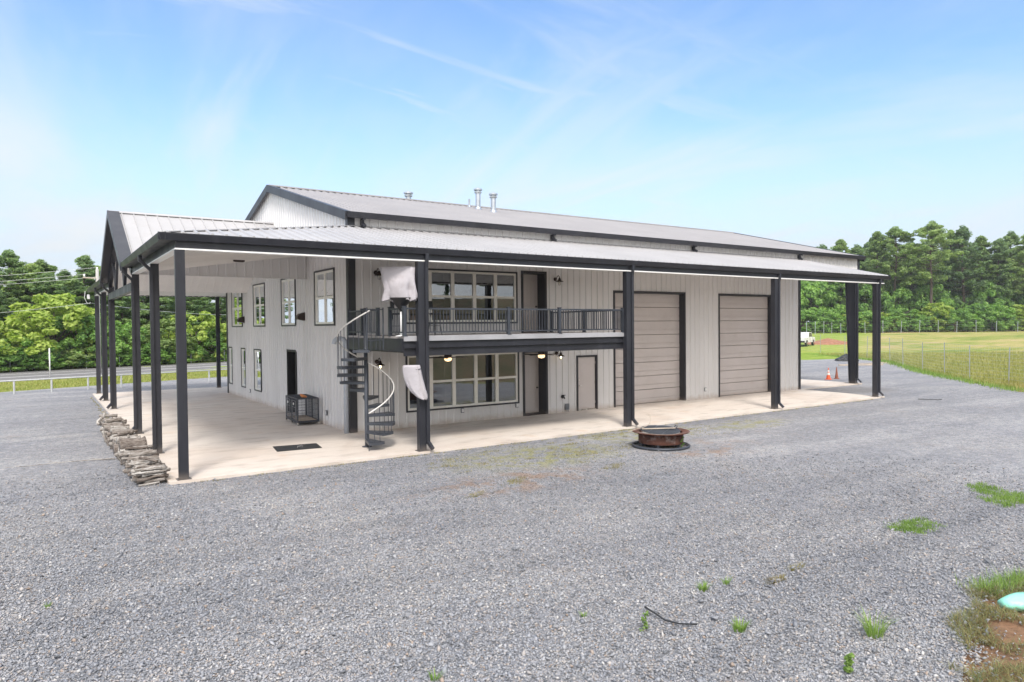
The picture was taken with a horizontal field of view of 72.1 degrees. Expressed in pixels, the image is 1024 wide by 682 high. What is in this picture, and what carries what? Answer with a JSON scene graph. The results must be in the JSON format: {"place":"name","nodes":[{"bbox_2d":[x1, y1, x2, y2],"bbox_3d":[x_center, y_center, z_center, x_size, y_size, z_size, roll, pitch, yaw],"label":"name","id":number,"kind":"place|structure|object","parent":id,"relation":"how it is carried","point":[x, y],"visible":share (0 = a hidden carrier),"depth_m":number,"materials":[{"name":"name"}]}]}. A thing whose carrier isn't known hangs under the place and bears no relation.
{"place":"outdoors","nodes":[
{"label":"outdoors","id":0,"kind":"place"},
{"bbox_2d":[0,362,226,380],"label":"road","id":1,"kind":"structure","parent":0,"point":[70,373],"depth_m":58.22,"materials":[{"name":"grey asphalt"}]},
{"bbox_2d":[87,184,890,480],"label":"metal barn","id":2,"kind":"structure","parent":0,"point":[627,315],"depth_m":27.16,"materials":[{"name":"white metal"}]},
{"bbox_2d":[231,293,242,326],"bbox_3d":[-13.772,-1.640,35.254,0.094,1.880,2.170,-1,2,-34],"label":"window","id":3,"kind":"structure","parent":2,"relation":"in","point":[236,298],"depth_m":35.47,"materials":[{"name":"clear glass"}]},
{"bbox_2d":[241,348,245,387],"bbox_3d":[-13.089,1.299,34.349,0.094,1.930,0.870,-1,2,-34],"label":"window","id":4,"kind":"structure","parent":2,"relation":"in","point":[243,356],"depth_m":34.53,"materials":[{"name":"clear glass"}]},
{"bbox_2d":[254,349,261,391],"bbox_3d":[-11.598,1.334,32.146,0.094,1.930,1.210,-1,2,-34],"label":"window","id":5,"kind":"structure","parent":2,"relation":"in","point":[257,352],"depth_m":32.26,"materials":[{"name":"clear glass"}]},
{"bbox_2d":[252,282,265,326],"bbox_3d":[-11.406,-1.616,31.759,0.094,1.940,1.990,-1,2,-34],"label":"window","id":6,"kind":"structure","parent":2,"relation":"in","point":[258,289],"depth_m":31.76,"materials":[{"name":"clear glass"}]},
{"bbox_2d":[280,279,295,325],"bbox_3d":[-8.915,-1.559,28.078,0.094,1.940,1.900,-1,2,-34],"label":"window","id":7,"kind":"structure","parent":2,"relation":"in","point":[288,286],"depth_m":28.09,"materials":[{"name":"clear glass"}]},
{"bbox_2d":[286,349,296,414],"bbox_3d":[-8.507,1.611,27.987,0.545,2.550,1.200,-1,2,-34],"label":"door","id":8,"kind":"structure","parent":2,"relation":"in","point":[291,354],"depth_m":28.31,"materials":[{"name":"black paint"}]},
{"bbox_2d":[314,267,335,325],"bbox_3d":[-6.541,-1.514,24.571,0.094,1.960,2.050,-1,2,-34],"label":"window","id":9,"kind":"structure","parent":2,"relation":"in","point":[324,280],"depth_m":24.55,"materials":[{"name":"glass"}]},
{"bbox_2d":[332,336,348,433],"bbox_3d":[-5.498,1.409,22.539,0.528,3.135,0.178,-1,2,-34],"label":"downspout","id":10,"kind":"object","parent":2,"relation":"attached to","point":[346,400],"visible":0.89,"depth_m":22.58,"materials":[{"name":"plastic"}]},
{"bbox_2d":[380,266,417,335],"bbox_3d":[-3.093,-1.076,19.282,1.044,1.900,0.662,-1,1,-7],"label":"covered television","id":11,"kind":"object","parent":2,"relation":"on","point":[399,287],"visible":0.97,"depth_m":19.07,"materials":[{"name":"white fabric"}]},
{"bbox_2d":[402,365,427,399],"bbox_3d":[-2.626,1.131,19.074,0.660,0.952,0.269,-1,1,0],"label":"screen cover","id":12,"kind":"object","parent":2,"relation":"hanging from","point":[413,378],"visible":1,"depth_m":18.97,"materials":[{"name":"white fabric"}]},
{"bbox_2d":[406,268,517,323],"bbox_3d":[-1.720,-1.573,25.023,4.610,1.910,0.094,-1,2,-34],"label":"window","id":13,"kind":"structure","parent":2,"relation":"in","point":[452,296],"depth_m":25.23,"materials":[{"name":"beige plastic"}]},
{"bbox_2d":[405,352,519,412],"bbox_3d":[-1.677,1.386,25.099,4.650,1.990,0.094,-1,2,-34],"label":"window","id":14,"kind":"structure","parent":2,"relation":"in","point":[475,358],"depth_m":25.29,"materials":[{"name":"glass"}]},
{"bbox_2d":[521,271,546,332],"bbox_3d":[0.706,-1.492,26.938,1.180,2.330,0.545,-1,2,-34],"label":"door","id":15,"kind":"structure","parent":2,"relation":"in","point":[533,283],"depth_m":27.15,"materials":[{"name":"brown metal"}]},
{"bbox_2d":[522,351,547,415],"bbox_3d":[0.759,1.582,27.022,1.160,2.480,0.545,-1,2,-34],"label":"door","id":16,"kind":"structure","parent":2,"relation":"in","point":[535,369],"depth_m":27.25,"materials":[{"name":"brown metal"}]},
{"bbox_2d":[576,355,597,410],"bbox_3d":[2.995,1.671,28.289,1.070,2.205,0.135,-1,2,-34],"label":"door","id":17,"kind":"structure","parent":2,"relation":"in","point":[586,365],"depth_m":28.31,"materials":[{"name":"metal"}]},
{"bbox_2d":[613,290,685,406],"bbox_3d":[5.891,0.284,30.367,4.290,4.835,0.365,-1,2,-34],"label":"garage door","id":18,"kind":"structure","parent":2,"relation":"in","point":[670,322],"depth_m":30.80,"materials":[{"name":"beige metal"}]},
{"bbox_2d":[718,293,770,396],"bbox_3d":[11.215,0.162,33.944,4.060,4.825,0.325,-1,2,-34],"label":"garage door","id":19,"kind":"structure","parent":2,"relation":"in","point":[733,329],"depth_m":34.08,"materials":[{"name":"beige metal"}]},
{"bbox_2d":[0,328,1023,681],"bbox_3d":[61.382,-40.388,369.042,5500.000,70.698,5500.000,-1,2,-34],"label":"ground","id":20,"kind":"structure","parent":0,"point":[974,340],"depth_m":83.38,"materials":[{"name":"green plant"}]},
{"bbox_2d":[0,285,18,322],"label":"pine tree","id":21,"kind":"object","parent":20,"relation":"on","point":[2,295],"visible":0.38,"depth_m":64.97,"materials":[{"name":"green plant"}]},
{"bbox_2d":[0,347,34,371],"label":"shrub","id":22,"kind":"object","parent":20,"relation":"on","point":[20,351],"visible":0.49,"depth_m":59.04,"materials":[{"name":"green plant"}]},
{"bbox_2d":[0,249,36,324],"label":"pine tree","id":23,"kind":"object","parent":20,"relation":"on","point":[9,258],"visible":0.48,"depth_m":68.35,"materials":[{"name":"green plant"}]},
{"bbox_2d":[6,263,45,331],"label":"pine tree","id":24,"kind":"object","parent":20,"relation":"on","point":[32,269],"visible":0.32,"depth_m":68.56,"materials":[{"name":"green plant"}]},
{"bbox_2d":[1,337,55,370],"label":"leafy tree","id":25,"kind":"object","parent":20,"relation":"on","point":[26,343],"visible":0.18,"depth_m":60.01,"materials":[{"name":"green plant"}]},
{"bbox_2d":[0,321,57,370],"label":"leafy tree","id":26,"kind":"object","parent":20,"relation":"on","point":[36,336],"visible":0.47,"depth_m":60.10,"materials":[{"name":"green plant"}]},
{"bbox_2d":[7,352,57,370],"bbox_3d":[-41.413,1.671,60.715,3.900,1.817,4.192,-1,1,-14],"label":"shrub","id":27,"kind":"object","parent":20,"relation":"on","point":[31,362],"visible":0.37,"depth_m":59.66,"materials":[{"name":"green plant"}]},
{"bbox_2d":[5,259,79,295],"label":"pine tree","id":28,"kind":"object","parent":20,"relation":"on","point":[43,266],"visible":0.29,"depth_m":70.97,"materials":[{"name":"green plant"}]},
{"bbox_2d":[25,342,67,369],"bbox_3d":[-41.053,1.317,61.681,3.844,2.479,3.998,-1,1,-29],"label":"shrub","id":29,"kind":"object","parent":20,"relation":"on","point":[46,353],"visible":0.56,"depth_m":60.66,"materials":[{"name":"green plant"}]},
{"bbox_2d":[26,272,71,337],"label":"pine tree","id":30,"kind":"object","parent":20,"relation":"on","point":[49,286],"visible":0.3,"depth_m":66.40,"materials":[{"name":"green plant"}]},
{"bbox_2d":[0,292,107,366],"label":"leafy tree","id":31,"kind":"object","parent":20,"relation":"on","point":[74,313],"visible":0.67,"depth_m":61.74,"materials":[{"name":"green plant"}]},
{"bbox_2d":[55,337,95,368],"bbox_3d":[-39.918,1.082,63.554,3.736,2.847,3.885,0,1,33],"label":"leafy tree","id":32,"kind":"object","parent":20,"relation":"on","point":[67,341],"visible":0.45,"depth_m":62.71,"materials":[{"name":"green plant"}]},
{"bbox_2d":[58,348,95,368],"bbox_3d":[-39.608,1.560,63.629,3.850,1.878,4.107,0,1,18],"label":"shrub","id":33,"kind":"object","parent":20,"relation":"on","point":[76,355],"visible":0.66,"depth_m":62.57,"materials":[{"name":"green plant"}]},
{"bbox_2d":[61,277,100,332],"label":"pine tree","id":34,"kind":"object","parent":20,"relation":"on","point":[77,288],"visible":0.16,"depth_m":71.72,"materials":[{"name":"green plant"}]},
{"bbox_2d":[63,254,100,303],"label":"pine tree","id":35,"kind":"object","parent":20,"relation":"on","point":[83,262],"visible":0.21,"depth_m":74.18,"materials":[{"name":"green plant"}]},
{"bbox_2d":[48,313,124,367],"bbox_3d":[-39.782,-0.210,65.350,6.905,5.357,6.425,-1,1,-23],"label":"leafy tree","id":36,"kind":"object","parent":20,"relation":"on","point":[59,325],"visible":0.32,"depth_m":63.80,"materials":[{"name":"green plant"}]},
{"bbox_2d":[85,329,131,362],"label":"leafy tree","id":37,"kind":"object","parent":20,"relation":"on","point":[126,336],"visible":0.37,"depth_m":65.95,"materials":[{"name":"green plant"}]},
{"bbox_2d":[0,368,226,391],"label":"verge grass","id":38,"kind":"structure","parent":20,"relation":"on","point":[42,383],"depth_m":47.14,"materials":[{"name":"green plant"}]},
{"bbox_2d":[100,296,149,363],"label":"pine tree","id":39,"kind":"object","parent":20,"relation":"on","point":[122,306],"visible":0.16,"depth_m":71.39,"materials":[{"name":"green plant"}]},
{"bbox_2d":[101,320,150,365],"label":"leafy tree","id":40,"kind":"object","parent":20,"relation":"on","point":[127,326],"visible":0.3,"depth_m":67.16,"materials":[{"name":"green plant"}]},
{"bbox_2d":[140,296,174,327],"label":"pine tree","id":41,"kind":"object","parent":20,"relation":"on","point":[165,307],"visible":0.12,"depth_m":82.23,"materials":[{"name":"green plant"}]},
{"bbox_2d":[141,348,175,363],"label":"shrub","id":42,"kind":"object","parent":20,"relation":"on","point":[169,356],"visible":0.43,"depth_m":68.31,"materials":[{"name":"green plant"}]},
{"bbox_2d":[130,317,198,363],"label":"leafy tree","id":43,"kind":"object","parent":20,"relation":"on","point":[169,344],"visible":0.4,"depth_m":69.37,"materials":[{"name":"green plant"}]},
{"bbox_2d":[160,297,214,336],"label":"pine tree","id":44,"kind":"object","parent":20,"relation":"on","point":[198,305],"visible":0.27,"depth_m":76.67,"materials":[{"name":"green plant"}]},
{"bbox_2d":[161,310,226,361],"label":"leafy tree","id":45,"kind":"object","parent":20,"relation":"on","point":[204,317],"visible":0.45,"depth_m":72.70,"materials":[{"name":"green plant"}]},
{"bbox_2d":[196,297,225,339],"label":"pine tree","id":46,"kind":"object","parent":20,"relation":"on","point":[222,316],"visible":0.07,"depth_m":80.90,"materials":[{"name":"green plant"}]},
{"bbox_2d":[197,328,226,360],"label":"leafy tree","id":47,"kind":"object","parent":20,"relation":"on","point":[211,334],"visible":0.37,"depth_m":73.75,"materials":[{"name":"green plant"}]},
{"bbox_2d":[93,379,884,484],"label":"concrete slab","id":48,"kind":"structure","parent":20,"relation":"on","point":[230,435],"depth_m":23.63,"materials":[{"name":"beige concrete"}]},
{"bbox_2d":[273,443,321,451],"bbox_3d":[-6.122,3.006,20.036,1.220,0.053,0.900,-1,1,-26],"label":"rubber door mat","id":49,"kind":"object","parent":48,"relation":"on","point":[295,447],"visible":1,"depth_m":19.96,"materials":[{"name":"black rubber"}]},
{"bbox_2d":[286,394,318,425],"bbox_3d":[-7.580,2.463,25.320,0.808,0.945,1.728,-1,1,-31],"label":"dog crate","id":50,"kind":"object","parent":48,"relation":"on","point":[292,406],"visible":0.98,"depth_m":25.12,"materials":[{"name":"grey metal"}]},
{"bbox_2d":[337,307,394,450],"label":"spiral staircase","id":51,"kind":"structure","parent":48,"relation":"on","point":[367,397],"depth_m":19.91,"materials":[{"name":"grey metal"}]},
{"bbox_2d":[0,359,1023,681],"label":"gravel yard","id":52,"kind":"structure","parent":20,"relation":"on","point":[960,423],"depth_m":14.67,"materials":[{"name":"grey gravel"}]},
{"bbox_2d":[0,369,226,393],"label":"pipe fence","id":53,"kind":"object","parent":52,"relation":"on","point":[51,379],"visible":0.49,"depth_m":40.72,"materials":[{"name":"metal"}]},
{"bbox_2d":[90,397,872,481],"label":"sparse grass","id":54,"kind":"structure","parent":52,"relation":"on","point":[544,440],"depth_m":19.72,"materials":[{"name":"green plant"}]},
{"bbox_2d":[632,427,689,450],"bbox_3d":[4.234,2.775,20.000,1.635,0.455,1.635,0,2,36],"label":"fire pit","id":55,"kind":"object","parent":52,"relation":"on","point":[657,440],"visible":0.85,"depth_m":19.47,"materials":[{"name":"brown metal"}]},
{"bbox_2d":[640,425,679,433],"bbox_3d":[4.220,2.483,20.043,1.144,0.110,1.144,3,6,27],"label":"cooking grate","id":56,"kind":"object","parent":55,"relation":"on","point":[666,431],"visible":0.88,"depth_m":19.95,"materials":[{"name":"grey metal"}]},
{"bbox_2d":[843,653,854,672],"bbox_3d":[3.321,3.189,6.952,0.132,0.234,0.130,-1,2,-34],"label":"weed","id":57,"kind":"object","parent":52,"relation":"on","point":[848,663],"visible":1,"depth_m":6.93,"materials":[{"name":"green plant"}]},
{"bbox_2d":[850,606,903,638],"bbox_3d":[3.947,3.129,7.760,0.646,0.284,0.541,-1,2,-34],"label":"weed","id":58,"kind":"object","parent":52,"relation":"on","point":[870,630],"visible":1,"depth_m":7.78,"materials":[{"name":"green plant"}]},
{"bbox_2d":[807,353,1023,391],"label":"edge grass","id":59,"kind":"structure","parent":52,"relation":"on","point":[932,373],"depth_m":44.30,"materials":[{"name":"green plant"}]},
{"bbox_2d":[883,516,947,534],"bbox_3d":[6.882,3.120,11.967,1.230,0.065,0.838,-1,2,-34],"label":"grass patch","id":60,"kind":"object","parent":52,"relation":"on","point":[912,524],"visible":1,"depth_m":11.89,"materials":[{"name":"green plant"}]},
{"bbox_2d":[966,482,1011,494],"bbox_3d":[9.820,3.032,14.517,1.233,0.078,0.759,-4,3,-68],"label":"grass patch","id":61,"kind":"object","parent":52,"relation":"on","point":[985,489],"visible":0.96,"depth_m":14.42,"materials":[{"name":"green plant"}]},
{"bbox_2d":[975,490,1023,507],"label":"grass patch","id":62,"kind":"object","parent":52,"relation":"on","point":[1008,497],"visible":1,"depth_m":13.65,"materials":[{"name":"green plant"}]},
{"bbox_3d":[-9.855,2.991,18.405,0.659,0.412,0.413,-2,-30,-40],"label":"firewood log","id":63,"kind":"object","parent":52,"relation":"on","visible":0},
{"bbox_2d":[118,436,146,450],"bbox_3d":[-10.102,2.764,18.745,0.663,0.422,0.415,0,23,-37],"label":"stone","id":64,"kind":"object","parent":63,"relation":"on","point":[127,442],"visible":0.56,"depth_m":18.61,"materials":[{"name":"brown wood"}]},
{"bbox_2d":[0,442,1023,681],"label":"gravel stones","id":65,"kind":"object","parent":20,"relation":"on","point":[468,635],"visible":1,"depth_m":9.64,"materials":[{"name":"grey gravel"}]},
{"bbox_2d":[801,310,823,331],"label":"shrub","id":66,"kind":"object","parent":20,"relation":"on","point":[813,314],"visible":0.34,"depth_m":137.19,"materials":[{"name":"green plant"}]},
{"bbox_2d":[801,280,833,331],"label":"leafy tree","id":67,"kind":"object","parent":20,"relation":"on","point":[824,300],"visible":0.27,"depth_m":145.69,"materials":[{"name":"green plant"}]},
{"bbox_2d":[801,307,838,332],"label":"shrub","id":68,"kind":"object","parent":20,"relation":"on","point":[814,309],"visible":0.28,"depth_m":139.10,"materials":[{"name":"green plant"}]},
{"bbox_2d":[801,280,840,331],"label":"leafy tree","id":69,"kind":"object","parent":20,"relation":"on","point":[830,294],"visible":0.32,"depth_m":146.00,"materials":[{"name":"green plant"}]},
{"bbox_2d":[804,338,846,344],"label":"soil mound","id":70,"kind":"object","parent":20,"relation":"on","point":[829,341],"visible":0.84,"depth_m":95.16,"materials":[{"name":"brown soil"}]},
{"bbox_2d":[809,310,845,332],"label":"shrub","id":71,"kind":"object","parent":20,"relation":"on","point":[829,321],"visible":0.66,"depth_m":136.86,"materials":[{"name":"green plant"}]},
{"bbox_2d":[826,239,860,331],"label":"pine tree","id":72,"kind":"object","parent":20,"relation":"on","point":[841,244],"visible":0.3,"depth_m":149.01,"materials":[{"name":"green plant"}]},
{"bbox_2d":[824,282,882,316],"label":"leafy tree","id":73,"kind":"object","parent":20,"relation":"on","point":[842,306],"visible":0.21,"depth_m":146.76,"materials":[{"name":"green plant"}]},
{"bbox_2d":[845,310,871,332],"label":"shrub","id":74,"kind":"object","parent":20,"relation":"on","point":[867,313],"visible":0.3,"depth_m":136.34,"materials":[{"name":"green plant"}]},
{"bbox_2d":[838,244,880,331],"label":"pine tree","id":75,"kind":"object","parent":20,"relation":"on","point":[856,249],"visible":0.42,"depth_m":146.88,"materials":[{"name":"green plant"}]},
{"bbox_2d":[859,284,895,331],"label":"leafy tree","id":76,"kind":"object","parent":20,"relation":"on","point":[886,302],"visible":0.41,"depth_m":144.25,"materials":[{"name":"green plant"}]},
{"bbox_2d":[860,231,899,293],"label":"pine tree","id":77,"kind":"object","parent":20,"relation":"on","point":[875,238],"visible":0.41,"depth_m":148.63,"materials":[{"name":"green plant"}]},
{"bbox_2d":[881,287,908,329],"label":"leafy tree","id":78,"kind":"object","parent":20,"relation":"on","point":[901,299],"visible":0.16,"depth_m":147.94,"materials":[{"name":"green plant"}]},
{"bbox_2d":[881,316,909,331],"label":"shrub","id":79,"kind":"object","parent":20,"relation":"on","point":[891,318],"visible":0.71,"depth_m":137.78,"materials":[{"name":"green plant"}]},
{"bbox_2d":[869,226,925,331],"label":"pine tree","id":80,"kind":"object","parent":20,"relation":"on","point":[893,233],"visible":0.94,"depth_m":145.67,"materials":[{"name":"green plant"}]},
{"bbox_2d":[881,286,920,331],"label":"leafy tree","id":81,"kind":"object","parent":20,"relation":"on","point":[907,294],"visible":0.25,"depth_m":145.55,"materials":[{"name":"green plant"}]},
{"bbox_2d":[890,308,924,331],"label":"shrub","id":82,"kind":"object","parent":20,"relation":"on","point":[898,312],"visible":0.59,"depth_m":139.09,"materials":[{"name":"green plant"}]},
{"bbox_2d":[806,320,1017,333],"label":"field fence","id":83,"kind":"object","parent":20,"relation":"on","point":[996,330],"visible":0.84,"depth_m":133.00,"materials":[{"name":"metal"}]},
{"bbox_2d":[801,332,1023,383],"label":"game fence","id":84,"kind":"object","parent":20,"relation":"on","point":[922,364],"visible":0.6,"depth_m":45.50,"materials":[{"name":"metal"}]},
{"bbox_2d":[892,241,934,330],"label":"pine tree","id":85,"kind":"object","parent":20,"relation":"on","point":[911,285],"visible":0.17,"depth_m":150.77,"materials":[{"name":"green plant"}]},
{"bbox_2d":[903,316,928,331],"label":"shrub","id":86,"kind":"object","parent":20,"relation":"on","point":[915,326],"visible":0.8,"depth_m":137.04,"materials":[{"name":"green plant"}]},
{"bbox_2d":[819,350,1023,388],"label":"field grass","id":87,"kind":"structure","parent":20,"relation":"on","point":[974,367],"depth_m":56.29,"materials":[{"name":"green plant"}]},
{"bbox_2d":[909,312,943,331],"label":"shrub","id":88,"kind":"object","parent":20,"relation":"on","point":[927,321],"visible":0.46,"depth_m":138.04,"materials":[{"name":"green plant"}]},
{"bbox_2d":[907,284,953,314],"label":"leafy tree","id":89,"kind":"object","parent":20,"relation":"on","point":[922,291],"visible":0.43,"depth_m":146.13,"materials":[{"name":"green plant"}]},
{"bbox_2d":[902,220,964,331],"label":"pine tree","id":90,"kind":"object","parent":20,"relation":"on","point":[933,231],"visible":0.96,"depth_m":143.20,"materials":[{"name":"green plant"}]},
{"bbox_2d":[913,302,953,331],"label":"shrub","id":91,"kind":"object","parent":20,"relation":"on","point":[942,309],"visible":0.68,"depth_m":137.71,"materials":[{"name":"green plant"}]},
{"bbox_2d":[928,229,971,330],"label":"pine tree","id":92,"kind":"object","parent":20,"relation":"on","point":[951,236],"visible":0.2,"depth_m":150.71,"materials":[{"name":"green plant"}]},
{"bbox_2d":[935,309,974,331],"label":"shrub","id":93,"kind":"object","parent":20,"relation":"on","point":[953,315],"visible":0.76,"depth_m":136.01,"materials":[{"name":"green plant"}]},
{"bbox_2d":[932,225,992,330],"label":"pine tree","id":94,"kind":"object","parent":20,"relation":"on","point":[963,232],"visible":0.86,"depth_m":146.77,"materials":[{"name":"green plant"}]},
{"bbox_2d":[953,313,984,331],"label":"shrub","id":95,"kind":"object","parent":20,"relation":"on","point":[978,323],"visible":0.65,"depth_m":136.81,"materials":[{"name":"green plant"}]},
{"bbox_2d":[935,568,1023,681],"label":"dry weeds","id":96,"kind":"object","parent":20,"relation":"on","point":[991,608],"visible":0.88,"depth_m":7.80,"materials":[{"name":"brown plant"}]},
{"bbox_2d":[959,235,1006,330],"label":"pine tree","id":97,"kind":"object","parent":20,"relation":"on","point":[981,240],"visible":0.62,"depth_m":147.89,"materials":[{"name":"green plant"}]},
{"bbox_2d":[963,281,1007,330],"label":"leafy tree","id":98,"kind":"object","parent":20,"relation":"on","point":[984,294],"visible":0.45,"depth_m":145.35,"materials":[{"name":"green plant"}]},
{"bbox_2d":[962,303,1013,330],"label":"shrub","id":99,"kind":"object","parent":20,"relation":"on","point":[983,315],"visible":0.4,"depth_m":138.79,"materials":[{"name":"green plant"}]},
{"bbox_2d":[955,563,1023,598],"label":"green weeds","id":100,"kind":"object","parent":20,"relation":"on","point":[1012,577],"visible":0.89,"depth_m":9.20,"materials":[{"name":"green plant"}]},
{"bbox_2d":[970,304,1016,330],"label":"shrub","id":101,"kind":"object","parent":20,"relation":"on","point":[1002,325],"visible":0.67,"depth_m":136.72,"materials":[{"name":"green plant"}]},
{"bbox_2d":[978,237,1017,308],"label":"pine tree","id":102,"kind":"object","parent":20,"relation":"on","point":[1001,247],"visible":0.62,"depth_m":145.75,"materials":[{"name":"green plant"}]},
{"bbox_2d":[981,283,1023,306],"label":"leafy tree","id":103,"kind":"object","parent":20,"relation":"on","point":[1011,303],"visible":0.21,"depth_m":146.65,"materials":[{"name":"green plant"}]},
{"bbox_2d":[987,230,1023,330],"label":"pine tree","id":104,"kind":"object","parent":20,"relation":"on","point":[1011,238],"visible":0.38,"depth_m":148.62,"materials":[{"name":"green plant"}]},
{"bbox_2d":[997,592,1023,611],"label":"plastic bag","id":105,"kind":"object","parent":20,"relation":"on","point":[1016,599],"visible":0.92,"depth_m":8.45,"materials":[{"name":"teal plastic"}]},
{"bbox_2d":[1005,234,1023,316],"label":"pine tree","id":106,"kind":"object","parent":20,"relation":"on","point":[1018,268],"visible":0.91,"depth_m":144.87,"materials":[{"name":"green plant"}]},
{"bbox_2d":[0,0,1023,321],"label":"sky","id":107,"kind":"structure","parent":0,"point":[814,123],"materials":[{"name":"blue"}]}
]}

